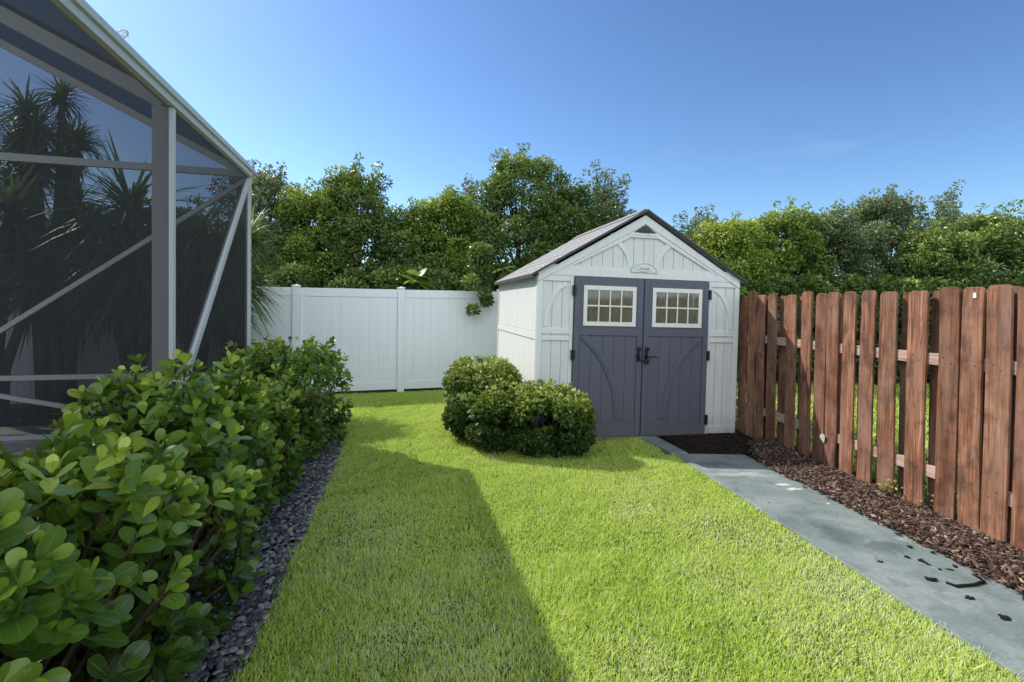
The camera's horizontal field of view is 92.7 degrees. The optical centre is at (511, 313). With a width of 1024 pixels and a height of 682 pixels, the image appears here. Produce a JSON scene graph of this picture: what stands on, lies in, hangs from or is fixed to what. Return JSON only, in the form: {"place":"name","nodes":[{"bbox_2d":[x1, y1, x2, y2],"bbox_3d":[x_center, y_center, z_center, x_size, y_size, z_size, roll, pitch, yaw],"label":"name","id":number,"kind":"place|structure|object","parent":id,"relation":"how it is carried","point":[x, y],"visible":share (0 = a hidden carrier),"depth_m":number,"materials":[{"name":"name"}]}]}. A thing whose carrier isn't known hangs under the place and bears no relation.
{"place":"outdoors","nodes":[
{"label":"outdoors","id":0,"kind":"place"},
{"bbox_2d":[47,432,342,681],"bbox_3d":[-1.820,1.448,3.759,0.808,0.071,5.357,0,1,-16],"label":"pebbles","id":1,"kind":"object","parent":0,"point":[272,532],"visible":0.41,"depth_m":2.78,"materials":[{"name":"gravel"}]},
{"bbox_2d":[0,410,208,681],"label":"hedge shrub","id":2,"kind":"object","parent":1,"relation":"on","point":[40,629],"visible":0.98,"depth_m":1.52,"materials":[{"name":"green plant"}]},
{"bbox_2d":[0,401,268,681],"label":"hedge shrub","id":3,"kind":"object","parent":1,"relation":"on","point":[227,486],"visible":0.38,"depth_m":2.22,"materials":[{"name":"green plant"}]},
{"bbox_2d":[57,349,277,575],"bbox_3d":[-1.987,0.848,2.838,1.020,1.276,0.906,1,1,0],"label":"hedge shrub","id":4,"kind":"object","parent":1,"relation":"on","point":[203,401],"visible":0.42,"depth_m":2.71,"materials":[{"name":"green plant"}]},
{"bbox_2d":[136,372,306,524],"bbox_3d":[-2.079,0.950,3.522,1.025,1.047,1.036,1,1,0],"label":"hedge shrub","id":5,"kind":"object","parent":1,"relation":"on","point":[280,468],"visible":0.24,"depth_m":3.63,"materials":[{"name":"green plant"}]},
{"bbox_2d":[179,364,314,461],"bbox_3d":[-2.275,0.956,4.169,0.970,1.006,1.040,1,1,0],"label":"hedge shrub","id":6,"kind":"object","parent":1,"relation":"on","point":[287,389],"visible":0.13,"depth_m":4.37,"materials":[{"name":"green plant"}]},
{"bbox_2d":[251,244,282,343],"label":"dracaena plant","id":7,"kind":"object","parent":1,"relation":"on","point":[253,322],"visible":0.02,"depth_m":6.85,"materials":[{"name":"green plant"}]},
{"bbox_2d":[251,202,289,345],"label":"dracaena plant","id":8,"kind":"object","parent":1,"relation":"on","point":[254,232],"visible":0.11,"depth_m":7.00,"materials":[{"name":"green plant"}]},
{"bbox_2d":[208,335,353,458],"bbox_3d":[-2.318,0.829,4.962,1.276,1.233,1.116,1,1,0],"label":"hedge shrub","id":9,"kind":"object","parent":1,"relation":"on","point":[258,355],"visible":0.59,"depth_m":4.76,"materials":[{"name":"green plant"}]},
{"bbox_2d":[244,334,329,421],"bbox_3d":[-2.629,0.832,5.716,0.954,1.192,0.878,1,1,0],"label":"hedge shrub","id":10,"kind":"object","parent":1,"relation":"on","point":[298,348],"visible":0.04,"depth_m":5.65,"materials":[{"name":"green plant"}]},
{"bbox_2d":[85,0,1023,276],"label":"sky","id":11,"kind":"structure","parent":0,"point":[744,106],"materials":[{"name":"blue"}]},
{"bbox_2d":[225,389,1023,681],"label":"lawn","id":12,"kind":"structure","parent":0,"point":[635,651],"depth_m":2.64,"materials":[{"name":"plant"}]},
{"bbox_2d":[441,355,522,440],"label":"clipped bush","id":13,"kind":"object","parent":12,"relation":"on","point":[465,375],"visible":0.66,"depth_m":5.44,"materials":[{"name":"green plant"}]},
{"bbox_2d":[464,377,566,453],"bbox_3d":[0.064,1.083,5.316,1.191,0.822,0.884,1,1,0],"label":"clipped bush","id":14,"kind":"object","parent":12,"relation":"on","point":[487,404],"visible":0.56,"depth_m":5.03,"materials":[{"name":"green plant"}]},
{"bbox_2d":[505,381,597,458],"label":"clipped bush","id":15,"kind":"object","parent":12,"relation":"on","point":[575,412],"visible":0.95,"depth_m":4.89,"materials":[{"name":"green plant"}]},
{"bbox_2d":[494,209,747,442],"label":"garden shed","id":16,"kind":"structure","parent":12,"relation":"on","point":[629,323],"depth_m":5.79,"materials":[{"name":"plastic"}]},
{"bbox_2d":[571,277,643,436],"bbox_3d":[1.121,0.514,5.662,0.852,1.860,0.114,1,1,-12],"label":"door","id":17,"kind":"structure","parent":16,"relation":"in","point":[607,312],"depth_m":5.68,"materials":[{"name":"plastic"}]},
{"bbox_2d":[639,280,709,435],"bbox_3d":[1.964,0.535,5.844,0.852,1.860,0.108,1,1,-12],"label":"door","id":18,"kind":"structure","parent":16,"relation":"in","point":[675,313],"depth_m":5.85,"materials":[{"name":"plastic"}]},
{"bbox_2d":[318,363,957,514],"bbox_3d":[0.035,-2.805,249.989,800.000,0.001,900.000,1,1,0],"label":"ground","id":19,"kind":"structure","parent":0,"point":[431,389],"depth_m":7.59,"materials":[{"name":"green plant"}]},
{"bbox_2d":[252,265,272,286],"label":"background bush","id":20,"kind":"object","parent":19,"relation":"on","point":[264,272],"visible":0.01,"depth_m":9.28,"materials":[{"name":"green plant"}]},
{"bbox_2d":[247,158,313,270],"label":"broadleaf tree","id":21,"kind":"object","parent":19,"relation":"on","point":[264,190],"visible":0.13,"depth_m":10.07,"materials":[{"name":"green plant"}]},
{"bbox_2d":[251,177,362,285],"bbox_3d":[-4.213,-0.751,10.435,2.602,4.181,2.188,1,1,0],"label":"broadleaf tree","id":22,"kind":"object","parent":19,"relation":"on","point":[303,208],"visible":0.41,"depth_m":9.95,"materials":[{"name":"green plant"}]},
{"bbox_2d":[261,261,369,288],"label":"background bush","id":23,"kind":"object","parent":19,"relation":"on","point":[304,275],"visible":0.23,"depth_m":9.11,"materials":[{"name":"green plant"}]},
{"bbox_2d":[301,152,397,283],"bbox_3d":[-3.462,-1.065,10.618,2.670,4.819,2.317,1,1,0],"label":"broadleaf tree","id":24,"kind":"object","parent":19,"relation":"on","point":[349,190],"visible":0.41,"depth_m":10.23,"materials":[{"name":"green plant"}]},
{"bbox_2d":[251,284,498,391],"bbox_3d":[-5.321,0.425,7.547,15.544,1.852,0.144,0,1,-17],"label":"vinyl fence","id":25,"kind":"object","parent":19,"relation":"on","point":[399,339],"visible":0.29,"depth_m":8.51,"materials":[{"name":"white plastic"}]},
{"bbox_2d":[360,196,453,277],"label":"broadleaf tree","id":26,"kind":"object","parent":19,"relation":"on","point":[397,232],"visible":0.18,"depth_m":10.04,"materials":[{"name":"green plant"}]},
{"bbox_2d":[365,265,465,290],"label":"background bush","id":27,"kind":"object","parent":19,"relation":"on","point":[443,279],"visible":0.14,"depth_m":9.34,"materials":[{"name":"green plant"}]},
{"bbox_2d":[399,268,437,289],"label":"broad leaf plant","id":28,"kind":"object","parent":19,"relation":"on","point":[425,284],"visible":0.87,"depth_m":9.03,"materials":[{"name":"green plant"}]},
{"bbox_2d":[397,184,493,286],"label":"broadleaf tree","id":29,"kind":"object","parent":19,"relation":"on","point":[451,212],"visible":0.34,"depth_m":10.23,"materials":[{"name":"green plant"}]},
{"bbox_2d":[450,172,504,260],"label":"broadleaf tree","id":30,"kind":"object","parent":19,"relation":"on","point":[466,190],"visible":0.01,"depth_m":11.51,"materials":[{"name":"green plant"}]},
{"bbox_2d":[456,269,513,291],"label":"background bush","id":31,"kind":"object","parent":19,"relation":"on","point":[492,281],"visible":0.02,"depth_m":9.97,"materials":[{"name":"green plant"}]},
{"bbox_2d":[493,266,514,276],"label":"broad leaf plant","id":32,"kind":"object","parent":19,"relation":"on","point":[496,270],"visible":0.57,"depth_m":9.15,"materials":[{"name":"green plant"}]},
{"bbox_2d":[467,142,568,291],"bbox_3d":[0.155,-1.200,10.880,2.902,5.170,2.588,1,1,0],"label":"broadleaf tree","id":33,"kind":"object","parent":19,"relation":"on","point":[501,192],"visible":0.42,"depth_m":10.38,"materials":[{"name":"green plant"}]},
{"bbox_2d":[461,241,496,316],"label":"overhanging branch","id":34,"kind":"object","parent":33,"relation":"attached to","point":[480,255],"visible":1,"depth_m":8.60,"materials":[{"name":"green plant"}]},
{"bbox_2d":[521,168,603,262],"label":"broadleaf tree","id":35,"kind":"object","parent":19,"relation":"on","point":[575,201],"visible":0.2,"depth_m":10.56,"materials":[{"name":"green plant"}]},
{"bbox_2d":[567,159,636,241],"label":"broadleaf tree","id":36,"kind":"object","parent":19,"relation":"on","point":[609,213],"visible":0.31,"depth_m":11.20,"materials":[{"name":"green plant"}]},
{"bbox_2d":[672,204,727,243],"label":"broadleaf tree","id":37,"kind":"object","parent":19,"relation":"on","point":[689,233],"visible":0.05,"depth_m":11.67,"materials":[{"name":"green plant"}]},
{"bbox_2d":[687,210,784,369],"bbox_3d":[4.580,-0.401,10.365,2.351,3.706,2.227,0,1,-35],"label":"broadleaf tree","id":38,"kind":"object","parent":19,"relation":"on","point":[730,244],"visible":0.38,"depth_m":9.96,"materials":[{"name":"green plant"}]},
{"bbox_2d":[737,271,842,382],"bbox_3d":[5.649,0.289,10.178,2.370,2.377,1.306,1,1,0],"label":"background bush","id":39,"kind":"object","parent":19,"relation":"on","point":[815,285],"visible":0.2,"depth_m":9.78,"materials":[{"name":"green plant"}]},
{"bbox_2d":[749,196,838,370],"bbox_3d":[5.975,-0.563,10.841,2.836,4.047,2.484,1,1,0],"label":"broadleaf tree","id":40,"kind":"object","parent":19,"relation":"on","point":[787,224],"visible":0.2,"depth_m":10.41,"materials":[{"name":"green plant"}]},
{"bbox_2d":[776,198,886,346],"bbox_3d":[7.101,-0.539,11.032,2.862,4.021,2.270,1,1,0],"label":"broadleaf tree","id":41,"kind":"object","parent":19,"relation":"on","point":[845,242],"visible":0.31,"depth_m":10.50,"materials":[{"name":"green plant"}]},
{"bbox_2d":[830,272,933,384],"bbox_3d":[7.557,0.313,10.172,2.376,2.377,1.318,1,1,0],"label":"background bush","id":42,"kind":"object","parent":19,"relation":"on","point":[901,286],"visible":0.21,"depth_m":9.81,"materials":[{"name":"green plant"}]},
{"bbox_2d":[840,183,943,340],"bbox_3d":[8.630,-0.774,11.310,2.895,4.519,2.478,1,1,0],"label":"broadleaf tree","id":43,"kind":"object","parent":19,"relation":"on","point":[889,235],"visible":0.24,"depth_m":10.92,"materials":[{"name":"green plant"}]},
{"bbox_2d":[876,216,1005,382],"bbox_3d":[9.125,-0.299,10.520,2.652,3.610,2.403,0,1,-29],"label":"broadleaf tree","id":44,"kind":"object","parent":19,"relation":"on","point":[935,256],"visible":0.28,"depth_m":10.08,"materials":[{"name":"green plant"}]},
{"bbox_2d":[906,179,1008,261],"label":"broadleaf tree","id":45,"kind":"object","parent":19,"relation":"on","point":[948,216],"visible":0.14,"depth_m":12.52,"materials":[{"name":"green plant"}]},
{"bbox_2d":[927,274,1023,378],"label":"background bush","id":46,"kind":"object","parent":19,"relation":"on","point":[962,285],"visible":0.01,"depth_m":9.84,"materials":[{"name":"green plant"}]},
{"bbox_2d":[944,199,1023,286],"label":"broadleaf tree","id":47,"kind":"object","parent":19,"relation":"on","point":[1002,235],"visible":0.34,"depth_m":10.41,"materials":[{"name":"green plant"}]},
{"bbox_2d":[737,340,738,369],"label":"background bush","id":48,"kind":"object","parent":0,"point":[737,356],"depth_m":9.73,"materials":[{"name":"green plant"}]},
{"bbox_2d":[641,436,1023,681],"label":"path","id":49,"kind":"structure","parent":0,"point":[849,537],"depth_m":3.01,"materials":[{"name":"concrete"}]},
{"bbox_2d":[924,576,937,581],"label":"soil clump","id":50,"kind":"object","parent":49,"relation":"on","point":[932,579],"visible":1,"depth_m":2.77,"materials":[{"name":"brown soil"}]},
{"bbox_2d":[946,573,985,587],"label":"twig","id":51,"kind":"object","parent":49,"relation":"on","point":[980,582],"visible":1,"depth_m":2.71,"materials":[{"name":"wood"}]},
{"bbox_2d":[964,595,974,599],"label":"soil clump","id":52,"kind":"object","parent":49,"relation":"on","point":[969,597],"visible":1,"depth_m":2.59,"materials":[{"name":"brown soil"}]},
{"bbox_2d":[998,614,1011,620],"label":"soil clump","id":53,"kind":"object","parent":49,"relation":"on","point":[1005,617],"visible":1,"depth_m":2.43,"materials":[{"name":"brown soil"}]},
{"bbox_2d":[707,429,1023,600],"bbox_3d":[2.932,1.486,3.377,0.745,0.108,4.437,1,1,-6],"label":"mulch","id":54,"kind":"object","parent":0,"point":[999,561],"visible":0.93,"depth_m":3.54,"materials":[{"name":"brown wood"}]},
{"bbox_2d":[656,433,751,454],"bbox_3d":[2.246,1.479,5.534,1.017,0.001,0.875,1,1,-7],"label":"soil patch","id":55,"kind":"object","parent":54,"relation":"on","point":[673,441],"visible":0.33,"depth_m":5.54,"materials":[{"name":"brown soil"}]},
{"bbox_2d":[664,434,754,456],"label":"mulch","id":56,"kind":"object","parent":55,"relation":"on","point":[711,439],"visible":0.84,"depth_m":5.54,"materials":[{"name":"brown wood"}]},
{"bbox_2d":[736,285,1023,549],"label":"wooden fence","id":57,"kind":"object","parent":54,"relation":"on","point":[976,414],"visible":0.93,"depth_m":3.81,"materials":[{"name":"brown wood"}]},
{"bbox_2d":[820,434,824,442],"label":"dry leaf","id":58,"kind":"object","parent":57,"relation":"attached to","point":[822,437],"visible":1,"depth_m":4.70,"materials":[{"name":"plant"}]},
{"bbox_2d":[877,478,902,497],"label":"weed","id":59,"kind":"object","parent":54,"relation":"on","point":[884,487],"visible":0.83,"depth_m":3.94,"materials":[{"name":"green plant"}]},
{"bbox_2d":[918,493,934,507],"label":"weed","id":60,"kind":"object","parent":54,"relation":"on","point":[925,502],"visible":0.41,"depth_m":3.67,"materials":[{"name":"green plant"}]},
{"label":"patio","id":61,"kind":"structure","parent":0,"visible":0},
{"bbox_2d":[0,0,254,524],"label":"pool enclosure","id":62,"kind":"object","parent":61,"relation":"on","point":[127,170],"visible":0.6,"depth_m":2.85,"materials":[{"name":"metal"}]}
]}

